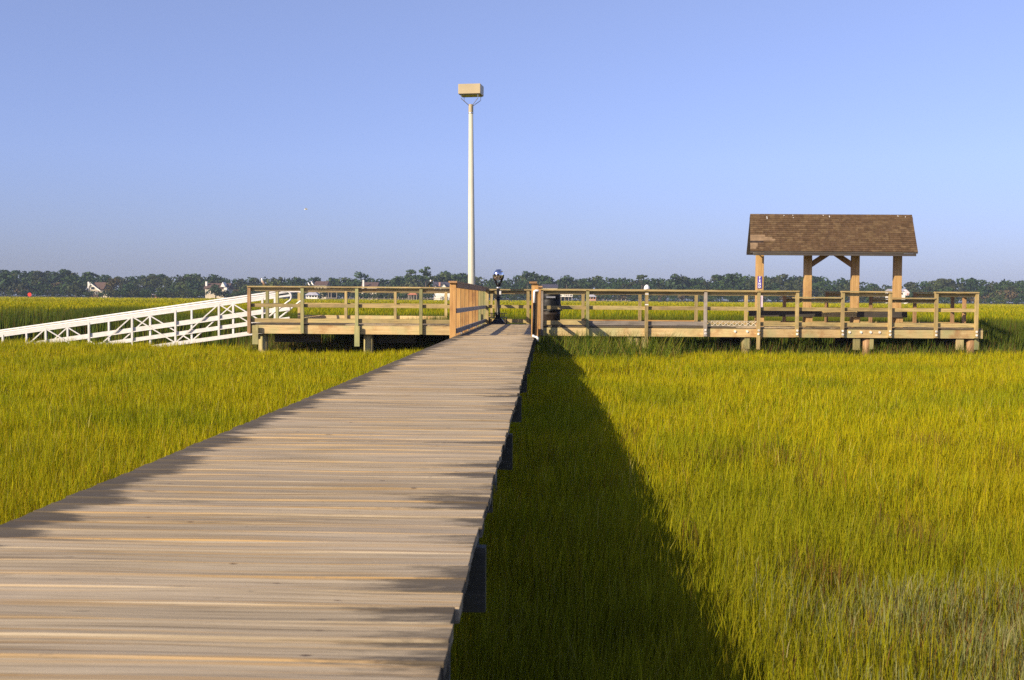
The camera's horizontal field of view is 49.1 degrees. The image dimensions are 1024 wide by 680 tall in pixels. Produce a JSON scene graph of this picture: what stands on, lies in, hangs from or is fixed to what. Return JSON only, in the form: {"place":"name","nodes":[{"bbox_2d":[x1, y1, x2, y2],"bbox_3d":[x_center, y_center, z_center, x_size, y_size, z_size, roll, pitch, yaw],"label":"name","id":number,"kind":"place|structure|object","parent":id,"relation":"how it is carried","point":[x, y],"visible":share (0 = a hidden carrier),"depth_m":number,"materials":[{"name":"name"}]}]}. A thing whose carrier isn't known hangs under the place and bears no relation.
{"place":"outdoors","nodes":[
{"label":"outdoors","id":0,"kind":"place"},
{"bbox_2d":[0,295,1023,679],"bbox_3d":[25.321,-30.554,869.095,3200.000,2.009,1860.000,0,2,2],"label":"ground","id":1,"kind":"structure","parent":0,"point":[648,301],"depth_m":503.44,"materials":[{"name":"green plant"}]},
{"bbox_2d":[0,269,14,295],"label":"tree","id":2,"kind":"object","parent":1,"relation":"on","point":[6,278],"visible":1,"depth_m":492.94,"materials":[{"name":"green plant"}]},
{"bbox_2d":[64,281,87,296],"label":"tree","id":3,"kind":"object","parent":1,"relation":"on","point":[78,288],"visible":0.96,"depth_m":468.42,"materials":[{"name":"green plant"}]},
{"bbox_2d":[83,290,95,296],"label":"bush","id":4,"kind":"object","parent":1,"relation":"on","point":[89,293],"visible":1,"depth_m":461.11,"materials":[{"name":"green plant"}]},
{"bbox_2d":[86,282,109,297],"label":"house","id":5,"kind":"structure","parent":1,"relation":"on","point":[100,287],"depth_m":471.14,"materials":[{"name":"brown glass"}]},
{"bbox_2d":[104,278,120,291],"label":"tree","id":6,"kind":"object","parent":1,"relation":"on","point":[112,285],"visible":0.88,"depth_m":470.02,"materials":[{"name":"green plant"}]},
{"bbox_2d":[0,291,299,346],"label":"gangway","id":7,"kind":"object","parent":1,"relation":"on","point":[129,315],"visible":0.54,"depth_m":35.86,"materials":[{"name":"white paint"}]},
{"bbox_2d":[174,281,186,296],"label":"tree","id":8,"kind":"object","parent":1,"relation":"on","point":[179,286],"visible":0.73,"depth_m":473.22,"materials":[{"name":"green plant"}]},
{"bbox_2d":[206,284,221,297],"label":"tree","id":9,"kind":"object","parent":1,"relation":"on","point":[216,290],"visible":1,"depth_m":459.33,"materials":[{"name":"green plant"}]},
{"bbox_2d":[203,282,233,297],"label":"house","id":10,"kind":"structure","parent":1,"relation":"on","point":[223,286],"depth_m":470.00,"materials":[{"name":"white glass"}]},
{"bbox_2d":[0,324,535,679],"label":"boardwalk","id":11,"kind":"structure","parent":1,"relation":"on","point":[334,532],"depth_m":3.44,"materials":[{"name":"brown wood"}]},
{"bbox_2d":[448,281,488,337],"bbox_3d":[-0.994,-0.715,28.804,0.170,1.396,13.040,0,2,2],"label":"railing","id":12,"kind":"object","parent":11,"relation":"attached to","point":[467,306],"visible":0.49,"depth_m":25.38,"materials":[{"name":"brown wood"}]},
{"bbox_2d":[489,269,506,323],"bbox_3d":[-0.405,-1.273,32.951,0.540,1.608,0.400,0,2,2],"label":"viewer","id":13,"kind":"object","parent":11,"relation":"on","point":[498,274],"visible":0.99,"depth_m":32.86,"materials":[{"name":"black paint"}]},
{"bbox_2d":[529,281,538,338],"bbox_3d":[0.432,-0.592,22.355,0.185,1.146,0.230,0,2,2],"label":"gate post","id":14,"kind":"object","parent":11,"relation":"on","point":[535,285],"visible":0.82,"depth_m":22.29,"materials":[{"name":"wood"}]},
{"bbox_2d":[532,290,538,340],"bbox_3d":[0.469,-0.489,22.258,0.135,1.026,0.058,0,2,2],"label":"water pipe","id":15,"kind":"object","parent":14,"relation":"attached to","point":[533,325],"visible":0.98,"depth_m":22.25,"materials":[{"name":"white plastic"}]},
{"bbox_2d":[538,286,542,336],"bbox_3d":[0.740,-0.763,30.464,0.170,1.396,1.660,0,2,2],"label":"railing","id":16,"kind":"object","parent":11,"relation":"attached to","point":[539,311],"visible":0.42,"depth_m":29.68,"materials":[{"name":"brown wood"}]},
{"bbox_2d":[264,279,283,293],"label":"tree","id":17,"kind":"object","parent":1,"relation":"on","point":[273,282],"visible":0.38,"depth_m":473.65,"materials":[{"name":"green plant"}]},
{"bbox_2d":[306,292,319,298],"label":"boat","id":18,"kind":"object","parent":1,"relation":"on","point":[313,293],"depth_m":450.11,"materials":[{"name":"white metal"}]},
{"bbox_2d":[314,281,330,298],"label":"house","id":19,"kind":"structure","parent":1,"relation":"on","point":[321,283],"depth_m":472.37,"materials":[{"name":"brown glass"}]},
{"bbox_2d":[320,296,402,299],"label":"pier","id":20,"kind":"structure","parent":1,"relation":"on","point":[360,298],"depth_m":452.60,"materials":[{"name":"grey wood"}]},
{"bbox_2d":[354,271,369,286],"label":"tree","id":21,"kind":"object","parent":1,"relation":"on","point":[360,276],"visible":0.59,"depth_m":490.46,"materials":[{"name":"green plant"}]},
{"bbox_2d":[249,322,484,353],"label":"deck","id":22,"kind":"structure","parent":1,"relation":"on","point":[385,332],"depth_m":31.81,"materials":[{"name":"brown wood"}]},
{"bbox_2d":[256,287,280,317],"bbox_3d":[-7.397,-0.934,33.523,0.157,1.333,3.310,0,2,2],"label":"railing","id":23,"kind":"object","parent":22,"relation":"attached to","point":[276,302],"visible":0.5,"depth_m":34.60,"materials":[{"name":"beige wood"}]},
{"bbox_2d":[247,286,449,333],"bbox_3d":[-4.189,-0.844,31.698,6.626,1.335,0.185,0,2,2],"label":"railing","id":24,"kind":"object","parent":22,"relation":"attached to","point":[420,321],"visible":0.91,"depth_m":31.71,"materials":[{"name":"brown wood"}]},
{"bbox_2d":[298,291,492,318],"bbox_3d":[-3.973,-1.078,38.090,6.647,1.335,0.185,0,2,2],"label":"railing","id":25,"kind":"object","parent":22,"relation":"attached to","point":[347,316],"visible":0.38,"depth_m":38.12,"materials":[{"name":"brown wood"}]},
{"bbox_2d":[361,280,379,299],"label":"house","id":26,"kind":"structure","parent":1,"relation":"on","point":[370,284],"depth_m":472.25,"materials":[{"name":"brown glass"}]},
{"bbox_2d":[391,276,404,288],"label":"tree","id":27,"kind":"object","parent":1,"relation":"on","point":[396,279],"visible":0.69,"depth_m":490.57,"materials":[{"name":"green plant"}]},
{"bbox_2d":[397,278,422,298],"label":"tree","id":28,"kind":"object","parent":1,"relation":"on","point":[412,283],"visible":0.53,"depth_m":475.62,"materials":[{"name":"green plant"}]},
{"bbox_2d":[404,269,416,299],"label":"tree","id":29,"kind":"object","parent":1,"relation":"on","point":[409,276],"visible":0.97,"depth_m":488.61,"materials":[{"name":"green plant"}]},
{"bbox_2d":[408,293,417,299],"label":"pavilion","id":30,"kind":"structure","parent":1,"relation":"on","point":[413,294],"depth_m":449.52,"materials":[{"name":"ceramic"}]},
{"bbox_2d":[417,266,433,293],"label":"tree","id":31,"kind":"object","parent":1,"relation":"on","point":[425,274],"visible":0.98,"depth_m":485.75,"materials":[{"name":"green plant"}]},
{"bbox_2d":[418,297,449,299],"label":"pier","id":32,"kind":"structure","parent":1,"relation":"on","point":[427,298],"depth_m":451.74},
{"bbox_2d":[433,282,449,299],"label":"house","id":33,"kind":"structure","parent":1,"relation":"on","point":[441,284],"depth_m":466.72,"materials":[{"name":"paint"}]},
{"bbox_2d":[433,273,450,288],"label":"tree","id":34,"kind":"object","parent":1,"relation":"on","point":[446,277],"visible":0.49,"depth_m":490.30,"materials":[{"name":"green plant"}]},
{"bbox_2d":[448,273,461,281],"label":"tree","id":35,"kind":"object","parent":1,"relation":"on","point":[453,276],"visible":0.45,"depth_m":492.57,"materials":[{"name":"green plant"}]},
{"bbox_2d":[458,83,483,284],"bbox_3d":[-1.291,-3.178,34.559,0.690,9.292,0.540,1,2,10],"label":"lamp post","id":36,"kind":"object","parent":1,"relation":"on","point":[471,90],"visible":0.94,"depth_m":34.43,"materials":[{"name":"metal"}]},
{"bbox_2d":[0,296,1023,315],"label":"open marsh","id":37,"kind":"structure","parent":1,"relation":"on","point":[73,302],"depth_m":139.48,"materials":[{"name":"green plant"}]},
{"bbox_2d":[0,269,1023,303],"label":"woodland","id":38,"kind":"object","parent":1,"relation":"on","point":[46,283],"visible":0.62,"depth_m":518.97,"materials":[{"name":"green plant"}]},
{"bbox_2d":[0,302,1023,353],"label":"cordgrass","id":39,"kind":"object","parent":1,"relation":"on","point":[1002,328],"visible":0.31,"depth_m":45.17,"materials":[{"name":"green plant"}]},
{"bbox_2d":[522,271,533,299],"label":"tree","id":40,"kind":"object","parent":1,"relation":"on","point":[526,274],"visible":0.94,"depth_m":490.17,"materials":[{"name":"green plant"}]},
{"bbox_2d":[528,273,542,288],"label":"tree","id":41,"kind":"object","parent":1,"relation":"on","point":[536,276],"visible":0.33,"depth_m":492.44,"materials":[{"name":"green plant"}]},
{"bbox_2d":[555,275,575,300],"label":"tree","id":42,"kind":"object","parent":1,"relation":"on","point":[567,284],"visible":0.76,"depth_m":486.88,"materials":[{"name":"green plant"}]},
{"bbox_2d":[560,294,572,300],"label":"dock house","id":43,"kind":"structure","parent":1,"relation":"on","point":[566,295],"depth_m":449.29,"materials":[{"name":"white"}]},
{"bbox_2d":[589,295,595,300],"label":"pavilion","id":44,"kind":"structure","parent":1,"relation":"on","point":[590,296],"depth_m":447.40,"materials":[{"name":"grey metal"}]},
{"bbox_2d":[596,299,629,300],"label":"pier","id":45,"kind":"structure","parent":1,"relation":"on","point":[612,300],"depth_m":449.69,"materials":[{"name":"grey wood"}]},
{"bbox_2d":[237,327,1023,362],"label":"reeds","id":46,"kind":"object","parent":1,"relation":"on","point":[673,347],"visible":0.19,"depth_m":31.86,"materials":[{"name":"green plant"}]},
{"bbox_2d":[636,274,647,288],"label":"tree","id":47,"kind":"object","parent":1,"relation":"on","point":[641,276],"visible":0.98,"depth_m":485.51,"materials":[{"name":"green plant"}]},
{"bbox_2d":[662,273,690,301],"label":"tree","id":48,"kind":"object","parent":1,"relation":"on","point":[676,284],"visible":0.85,"depth_m":486.06,"materials":[{"name":"green plant"}]},
{"bbox_2d":[723,272,742,301],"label":"tree","id":49,"kind":"object","parent":1,"relation":"on","point":[736,278],"visible":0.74,"depth_m":484.31,"materials":[{"name":"green plant"}]},
{"bbox_2d":[541,325,982,355],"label":"deck","id":50,"kind":"structure","parent":1,"relation":"on","point":[736,333],"depth_m":31.78,"materials":[{"name":"brown wood"}]},
{"bbox_2d":[543,294,561,320],"bbox_3d":[1.103,-0.909,32.275,0.695,0.950,0.698,0,2,2],"label":"trash can","id":51,"kind":"object","parent":50,"relation":"on","point":[551,300],"visible":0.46,"depth_m":32.00,"materials":[{"name":"plastic"}]},
{"bbox_2d":[485,289,954,325],"bbox_3d":[6.253,-0.825,33.603,14.098,1.310,0.248,0,2,-1],"label":"railing","id":52,"kind":"object","parent":50,"relation":"attached to","point":[527,320],"visible":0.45,"depth_m":33.56,"materials":[{"name":"brown wood"}]},
{"bbox_2d":[541,289,979,348],"bbox_3d":[7.002,-0.569,31.679,12.445,1.670,0.186,0,2,-1],"label":"railing","id":53,"kind":"object","parent":50,"relation":"attached to","point":[797,309],"visible":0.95,"depth_m":31.67,"materials":[{"name":"brown wood"}]},
{"bbox_2d":[707,321,755,325],"bbox_3d":[6.215,-0.466,31.716,1.423,0.146,0.028,0,2,-1],"label":"lattice strip","id":54,"kind":"object","parent":53,"relation":"attached to","point":[733,322],"visible":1,"depth_m":31.71,"materials":[{"name":"beige wood"}]},
{"bbox_2d":[747,311,906,327],"bbox_3d":[9.121,-0.612,32.462,4.539,0.465,0.250,0,2,2],"label":"bench","id":55,"kind":"object","parent":50,"relation":"on","point":[855,315],"visible":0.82,"depth_m":32.34,"materials":[{"name":"brown wood"}]},
{"bbox_2d":[746,214,917,326],"bbox_3d":[9.233,-2.022,32.643,4.859,3.275,1.637,0,2,2],"label":"shelter","id":56,"kind":"object","parent":50,"relation":"on","point":[807,237],"visible":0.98,"depth_m":32.26,"materials":[{"name":"brown wood"}]},
{"bbox_2d":[757,276,761,287],"bbox_3d":[7.207,-1.681,32.596,0.115,0.352,0.024,0,2,2],"label":"sign","id":57,"kind":"object","parent":56,"relation":"attached to","point":[759,282],"visible":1,"depth_m":32.59,"materials":[{"name":"white plastic"}]},
{"bbox_2d":[949,293,966,327],"bbox_3d":[13.195,-0.743,32.762,0.157,1.310,1.818,0,2,2],"label":"railing","id":58,"kind":"object","parent":50,"relation":"attached to","point":[963,307],"visible":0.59,"depth_m":32.67,"materials":[{"name":"brown wood"}]},
{"bbox_2d":[885,289,909,297],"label":"house","id":59,"kind":"structure","parent":1,"relation":"on","point":[905,292],"depth_m":461.12,"materials":[{"name":"white paint"}]},
{"bbox_2d":[992,297,1000,302],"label":"bush","id":60,"kind":"object","parent":1,"relation":"on","point":[995,300],"visible":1,"depth_m":434.18,"materials":[{"name":"green plant"}]},
{"bbox_2d":[0,0,1023,302],"label":"sky","id":61,"kind":"structure","parent":0,"point":[628,139],"materials":[{"name":"blue"}]},
{"bbox_2d":[542,284,557,288],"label":"house","id":62,"kind":"structure","parent":0,"point":[550,286],"depth_m":469.31,"materials":[{"name":"grey glass"}]}
]}

